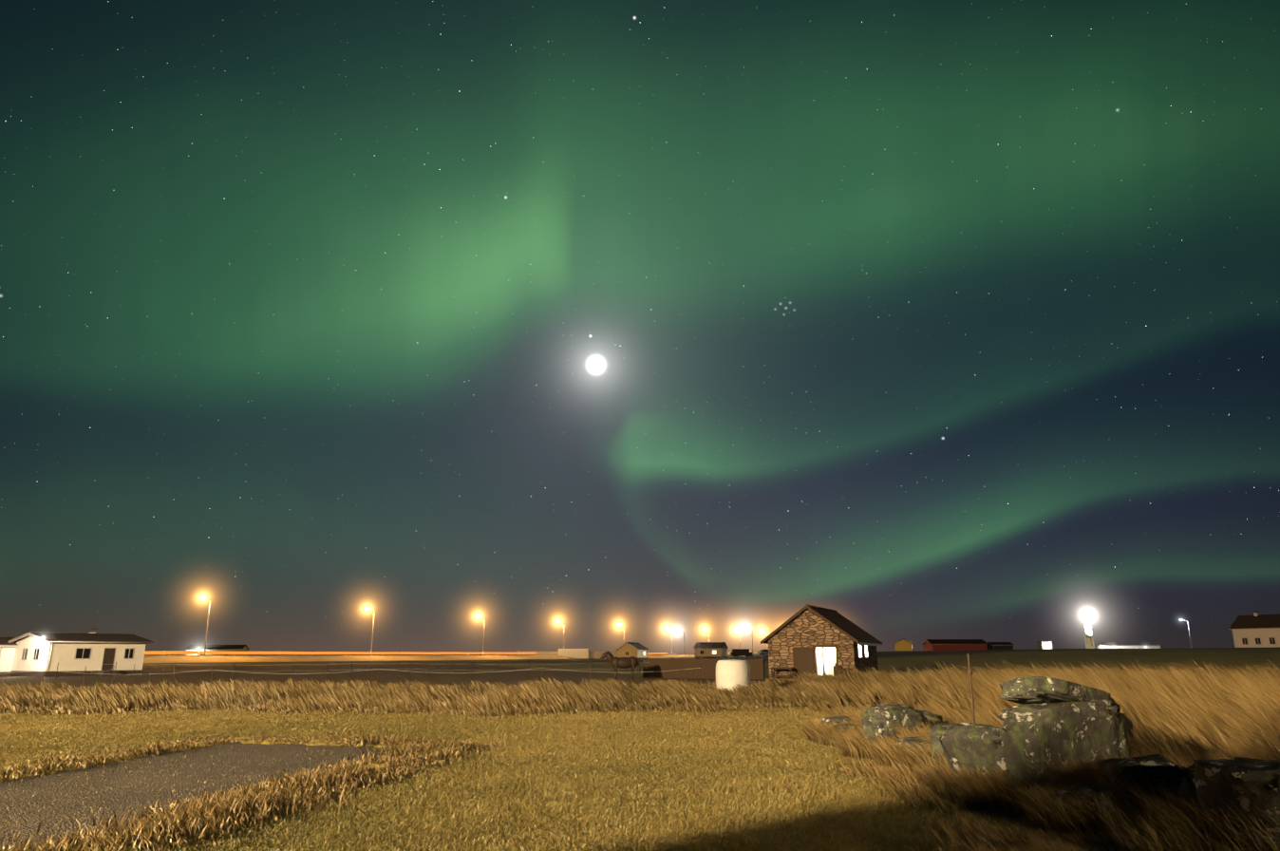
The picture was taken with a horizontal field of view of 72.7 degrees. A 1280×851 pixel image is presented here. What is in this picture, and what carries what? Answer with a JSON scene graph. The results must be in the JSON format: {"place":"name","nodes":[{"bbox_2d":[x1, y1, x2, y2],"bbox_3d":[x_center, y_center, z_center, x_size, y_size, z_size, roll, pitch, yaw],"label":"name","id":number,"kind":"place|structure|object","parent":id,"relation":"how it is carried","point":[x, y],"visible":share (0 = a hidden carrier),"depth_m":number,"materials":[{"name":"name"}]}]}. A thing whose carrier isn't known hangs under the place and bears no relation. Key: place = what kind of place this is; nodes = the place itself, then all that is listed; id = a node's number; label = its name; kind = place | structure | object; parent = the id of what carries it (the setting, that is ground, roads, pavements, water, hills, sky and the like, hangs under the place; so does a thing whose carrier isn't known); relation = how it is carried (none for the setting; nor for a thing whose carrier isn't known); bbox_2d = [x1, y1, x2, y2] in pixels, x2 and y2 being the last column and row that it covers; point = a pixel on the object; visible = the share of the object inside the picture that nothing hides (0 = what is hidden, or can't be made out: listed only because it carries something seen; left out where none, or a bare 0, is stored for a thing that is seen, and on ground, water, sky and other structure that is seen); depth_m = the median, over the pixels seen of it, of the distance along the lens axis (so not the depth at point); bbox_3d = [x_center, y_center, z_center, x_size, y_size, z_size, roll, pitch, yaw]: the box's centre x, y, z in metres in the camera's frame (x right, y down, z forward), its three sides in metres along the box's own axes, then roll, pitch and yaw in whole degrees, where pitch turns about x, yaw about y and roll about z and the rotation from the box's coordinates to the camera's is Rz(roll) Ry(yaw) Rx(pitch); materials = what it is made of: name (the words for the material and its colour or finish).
{"place":"outdoors","nodes":[
{"label":"outdoors","id":0,"kind":"place"},
{"bbox_2d":[144,650,175,655],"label":"trail","id":1,"kind":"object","parent":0,"point":[157,654],"depth_m":284.18,"materials":[{"name":"paint"}]},
{"bbox_2d":[184,644,249,655],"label":"hall","id":2,"kind":"structure","parent":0,"point":[223,648],"depth_m":284.48,"materials":[{"name":"beige paint"}]},
{"bbox_2d":[143,651,757,662],"bbox_3d":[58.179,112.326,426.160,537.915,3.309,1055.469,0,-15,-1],"label":"road embankment","id":3,"kind":"structure","parent":0,"point":[174,659],"depth_m":165.00,"materials":[{"name":"brown soil"}]},
{"bbox_2d":[201,596,210,656],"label":"street lamp","id":4,"kind":"object","parent":3,"relation":"on","point":[207,627],"visible":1,"depth_m":144.37,"materials":[{"name":"grey metal"}]},
{"bbox_2d":[365,607,374,655],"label":"street lamp","id":5,"kind":"object","parent":3,"relation":"on","point":[372,631],"visible":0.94,"depth_m":179.37,"materials":[{"name":"grey metal"}]},
{"bbox_2d":[144,650,759,656],"bbox_3d":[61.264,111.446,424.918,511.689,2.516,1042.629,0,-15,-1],"label":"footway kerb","id":6,"kind":"structure","parent":3,"relation":"on","point":[371,655],"depth_m":161.32,"materials":[{"name":"concrete"}]},
{"bbox_2d":[476,615,485,655],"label":"street lamp","id":7,"kind":"object","parent":3,"relation":"on","point":[483,635],"visible":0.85,"depth_m":214.27,"materials":[{"name":"grey metal"}]},
{"bbox_2d":[0,706,1039,850],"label":"lawn grass","id":8,"kind":"structure","parent":0,"point":[885,822],"depth_m":10.02,"materials":[{"name":"green plant"}]},
{"bbox_2d":[615,640,649,658],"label":"house","id":9,"kind":"structure","parent":0,"point":[637,649],"depth_m":235.31,"materials":[{"name":"beige paint"}]},
{"bbox_2d":[0,658,1279,850],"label":"tall dry grass","id":10,"kind":"structure","parent":0,"point":[1189,713],"depth_m":24.34,"materials":[{"name":"brown plant"}]},
{"bbox_2d":[0,647,1279,850],"bbox_3d":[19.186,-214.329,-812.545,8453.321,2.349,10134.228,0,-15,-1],"label":"ground","id":11,"kind":"structure","parent":0,"point":[431,672],"depth_m":68.89,"materials":[{"name":"plant"}]},
{"bbox_2d":[0,636,18,677],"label":"house","id":12,"kind":"structure","parent":11,"relation":"on","point":[7,651],"depth_m":71.18,"materials":[{"name":"white paint"}]},
{"bbox_2d":[8,627,153,677],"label":"white bungalow","id":13,"kind":"object","parent":11,"relation":"on","point":[94,653],"visible":0.85,"depth_m":70.79,"materials":[{"name":"paint"}]},
{"bbox_2d":[0,738,231,781],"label":"turf lip","id":14,"kind":"object","parent":11,"relation":"on","point":[106,762],"visible":0.15,"depth_m":12.88,"materials":[{"name":"brown plant"}]},
{"bbox_2d":[82,662,164,685],"bbox_3d":[-33.266,16.267,57.142,0.063,1.194,33.739,6,-16,-21],"label":"rope fence","id":15,"kind":"object","parent":11,"relation":"on","point":[122,669],"visible":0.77,"depth_m":52.40,"materials":[{"name":"brown wood"}]},
{"bbox_2d":[0,742,397,850],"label":"gravel pad","id":16,"kind":"object","parent":11,"relation":"on","point":[105,785],"visible":0.56,"depth_m":10.91,"materials":[{"name":"grey gravel"}]},
{"bbox_2d":[0,733,511,850],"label":"gravel edge tufts","id":17,"kind":"object","parent":11,"relation":"on","point":[192,818],"visible":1,"depth_m":9.50,"materials":[{"name":"yellow plant"}]},
{"bbox_2d":[92,745,483,850],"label":"turf lip","id":18,"kind":"object","parent":11,"relation":"on","point":[281,811],"visible":0.15,"depth_m":7.83,"materials":[{"name":"brown plant"}]},
{"bbox_2d":[229,736,420,747],"bbox_3d":[-5.315,5.578,15.306,4.634,0.114,0.784,-3,-15,12],"label":"turf lip","id":19,"kind":"object","parent":11,"relation":"on","point":[311,743],"visible":0.19,"depth_m":15.25,"materials":[{"name":"brown plant"}]},
{"bbox_2d":[10,659,650,679],"bbox_3d":[-21.820,16.839,59.598,45.110,1.348,0.092,0,-15,1],"label":"paddock fence","id":20,"kind":"object","parent":11,"relation":"on","point":[351,663],"visible":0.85,"depth_m":59.61,"materials":[{"name":"brown wood"}]},
{"bbox_2d":[0,664,701,683],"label":"rope fence","id":21,"kind":"object","parent":11,"relation":"on","point":[541,668],"visible":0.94,"depth_m":42.88,"materials":[{"name":"fabric"}]},
{"bbox_2d":[325,658,530,678],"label":"paddock fence","id":22,"kind":"object","parent":11,"relation":"on","point":[427,664],"visible":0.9,"depth_m":73.08,"materials":[{"name":"brown wood"}]},
{"bbox_2d":[516,651,617,658],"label":"wall","id":23,"kind":"structure","parent":11,"relation":"on","point":[594,654],"depth_m":243.26,"materials":[{"name":"concrete"}]},
{"bbox_2d":[558,648,588,658],"bbox_3d":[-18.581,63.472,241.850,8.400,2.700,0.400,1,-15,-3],"label":"container","id":24,"kind":"object","parent":11,"relation":"on","point":[576,652],"visible":0.81,"depth_m":241.76,"materials":[{"name":"white metal"}]},
{"bbox_2d":[600,650,640,679],"bbox_3d":[-1.234,15.253,55.258,2.646,1.807,0.660,4,-15,-16],"label":"horse","id":25,"kind":"object","parent":11,"relation":"on","point":[630,662],"visible":1,"depth_m":55.12},
{"bbox_2d":[693,641,728,658],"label":"house","id":26,"kind":"structure","parent":11,"relation":"on","point":[709,649],"depth_m":222.80,"materials":[{"name":"beige paint"}]},
{"bbox_2d":[715,658,750,692],"bbox_3d":[3.851,10.387,36.035,1.436,1.340,1.428,6,-16,-23],"label":"wrapped hay bale","id":27,"kind":"object","parent":11,"relation":"on","point":[730,673],"visible":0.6,"depth_m":35.50},
{"bbox_2d":[731,648,752,656],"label":"parked van","id":28,"kind":"object","parent":11,"relation":"on","point":[740,651],"visible":0.96,"depth_m":224.17,"materials":[{"name":"black metal"}]},
{"bbox_2d":[757,649,768,655],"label":"parked car","id":29,"kind":"object","parent":11,"relation":"on","point":[762,651],"visible":0.65,"depth_m":228.16,"materials":[{"name":"paint"}]},
{"bbox_2d":[760,603,882,679],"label":"stone house","id":30,"kind":"structure","parent":11,"relation":"on","point":[812,639],"depth_m":55.51,"materials":[{"name":"brown stone"}]},
{"bbox_2d":[821,715,851,725],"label":"rock","id":31,"kind":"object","parent":11,"relation":"on","point":[829,719],"visible":0.19,"depth_m":15.83,"materials":[{"name":"grey stone"}]},
{"bbox_2d":[831,723,859,733],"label":"rock","id":32,"kind":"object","parent":11,"relation":"on","point":[843,726],"visible":0.06,"depth_m":15.06,"materials":[{"name":"grey stone"}]},
{"bbox_2d":[861,704,927,743],"bbox_3d":[3.939,4.758,13.438,1.064,0.845,0.556,7,-10,-25],"label":"rock","id":33,"kind":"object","parent":11,"relation":"on","point":[881,719],"visible":0.5,"depth_m":13.24,"materials":[{"name":"grey stone"}]},
{"bbox_2d":[892,735,931,750],"bbox_3d":[3.909,4.500,11.858,0.923,0.469,0.605,-7,-16,23],"label":"rock","id":34,"kind":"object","parent":11,"relation":"on","point":[907,740],"visible":0.17,"depth_m":11.79,"materials":[{"name":"grey stone"}]},
{"bbox_2d":[918,710,942,725],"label":"rock","id":35,"kind":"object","parent":11,"relation":"on","point":[927,714],"visible":0.19,"depth_m":14.54,"materials":[{"name":"grey stone"}]},
{"bbox_2d":[929,722,954,763],"bbox_3d":[4.168,4.284,11.347,0.660,0.724,1.075,-3,-14,29],"label":"rock","id":36,"kind":"object","parent":11,"relation":"on","point":[936,730],"visible":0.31,"depth_m":11.12,"materials":[{"name":"grey stone"}]},
{"bbox_2d":[922,639,988,650],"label":"barn","id":37,"kind":"structure","parent":11,"relation":"on","point":[953,644],"depth_m":290.12,"materials":[{"name":"paint"}]},
{"bbox_2d":[967,653,975,723],"bbox_3d":[4.163,3.718,10.814,0.059,1.700,0.060,0,-15,-1],"label":"fence stake","id":38,"kind":"object","parent":11,"relation":"on","point":[969,672],"visible":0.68,"depth_m":10.92,"materials":[{"name":"brown wood"}]},
{"bbox_2d":[986,641,1014,649],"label":"dark shed","id":39,"kind":"structure","parent":11,"relation":"on","point":[1000,645],"depth_m":291.10,"materials":[{"name":"brown wood"}]},
{"bbox_2d":[795,704,1279,850],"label":"wall base tufts","id":40,"kind":"object","parent":11,"relation":"on","point":[1179,824],"visible":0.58,"depth_m":7.56,"materials":[{"name":"brown plant"}]},
{"bbox_2d":[1036,640,1052,649],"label":"building","id":41,"kind":"structure","parent":11,"relation":"on","point":[1043,645],"depth_m":682.24,"materials":[{"name":"white paint"}]},
{"bbox_2d":[1081,612,1094,648],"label":"lighthouse","id":42,"kind":"object","parent":11,"relation":"on","point":[1089,640],"visible":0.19,"depth_m":677.35,"materials":[{"name":"white paint"}]},
{"bbox_2d":[1054,783,1138,826],"bbox_3d":[4.028,3.340,7.499,0.790,0.465,0.557,6,-16,-21],"label":"rock","id":43,"kind":"object","parent":11,"relation":"on","point":[1074,789],"visible":0.25,"depth_m":7.35,"materials":[{"name":"grey stone"}]},
{"bbox_2d":[1096,644,1160,648],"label":"lighthouse service hall","id":44,"kind":"structure","parent":11,"relation":"on","point":[1128,646],"depth_m":682.33,"materials":[{"name":"white paint"}]},
{"bbox_2d":[1121,713,1135,753],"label":"wall slab","id":45,"kind":"structure","parent":11,"relation":"on","point":[1128,723],"depth_m":9.76,"materials":[{"name":"grey stone"}]},
{"bbox_2d":[1098,752,1192,807],"bbox_3d":[4.471,3.286,7.673,0.622,0.676,0.989,-11,-17,16],"label":"rock","id":46,"kind":"object","parent":11,"relation":"on","point":[1158,763],"visible":0.4,"depth_m":7.39,"materials":[{"name":"grey stone"}]},
{"bbox_2d":[1228,610,1279,647],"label":"farmhouse","id":47,"kind":"object","parent":11,"relation":"on","point":[1255,630],"visible":1,"depth_m":174.96,"materials":[{"name":"white paint"}]},
{"bbox_2d":[0,0,1279,655],"label":"sky","id":48,"kind":"structure","parent":0,"point":[914,321],"materials":[{"name":"green"}]},
{"bbox_2d":[642,657,764,678],"bbox_3d":[4.104,16.129,57.763,8.510,1.400,0.184,-7,-16,23],"label":"fence","id":49,"kind":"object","parent":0,"point":[659,668],"depth_m":58.03,"materials":[{"name":"brown wood"}]},
{"bbox_2d":[893,638,913,651],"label":"yellow house","id":50,"kind":"structure","parent":0,"point":[902,645],"depth_m":290.00,"materials":[{"name":"paint"}]},
{"bbox_2d":[938,722,1009,778],"bbox_3d":[3.671,3.617,9.251,0.325,0.823,0.864,-14,-3,-39],"label":"rock","id":51,"kind":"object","parent":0,"point":[968,744],"depth_m":9.17,"materials":[{"name":"grey stone"}]},
{"bbox_2d":[998,675,1110,704],"bbox_3d":[4.380,2.837,9.121,1.279,0.199,0.654,18,-30,-21],"label":"rock","id":52,"kind":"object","parent":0,"point":[1031,689],"depth_m":8.87,"materials":[{"name":"grey stone"}]},
{"bbox_2d":[997,696,1129,791],"bbox_3d":[4.370,3.361,8.829,1.465,1.122,0.419,2,-11,-18],"label":"rock","id":53,"kind":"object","parent":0,"point":[1048,731],"depth_m":8.68,"materials":[{"name":"grey stone"}]},
{"bbox_2d":[1097,641,1116,644],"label":"building","id":54,"kind":"structure","parent":0,"point":[1106,643],"depth_m":697.75,"materials":[{"name":"white paint"}]},
{"bbox_2d":[1185,756,1279,850],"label":"rock","id":55,"kind":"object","parent":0,"point":[1220,782],"depth_m":6.14,"materials":[{"name":"grey stone"}]},
{"bbox_3d":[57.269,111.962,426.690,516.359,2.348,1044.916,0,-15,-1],"label":"road","id":56,"kind":"structure","parent":0,"visible":0},
{"bbox_2d":[144,650,667,654],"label":"light trails","id":57,"kind":"object","parent":56,"relation":"on","point":[277,652],"visible":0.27,"depth_m":172.03,"materials":[{"name":"orange"}]}
]}

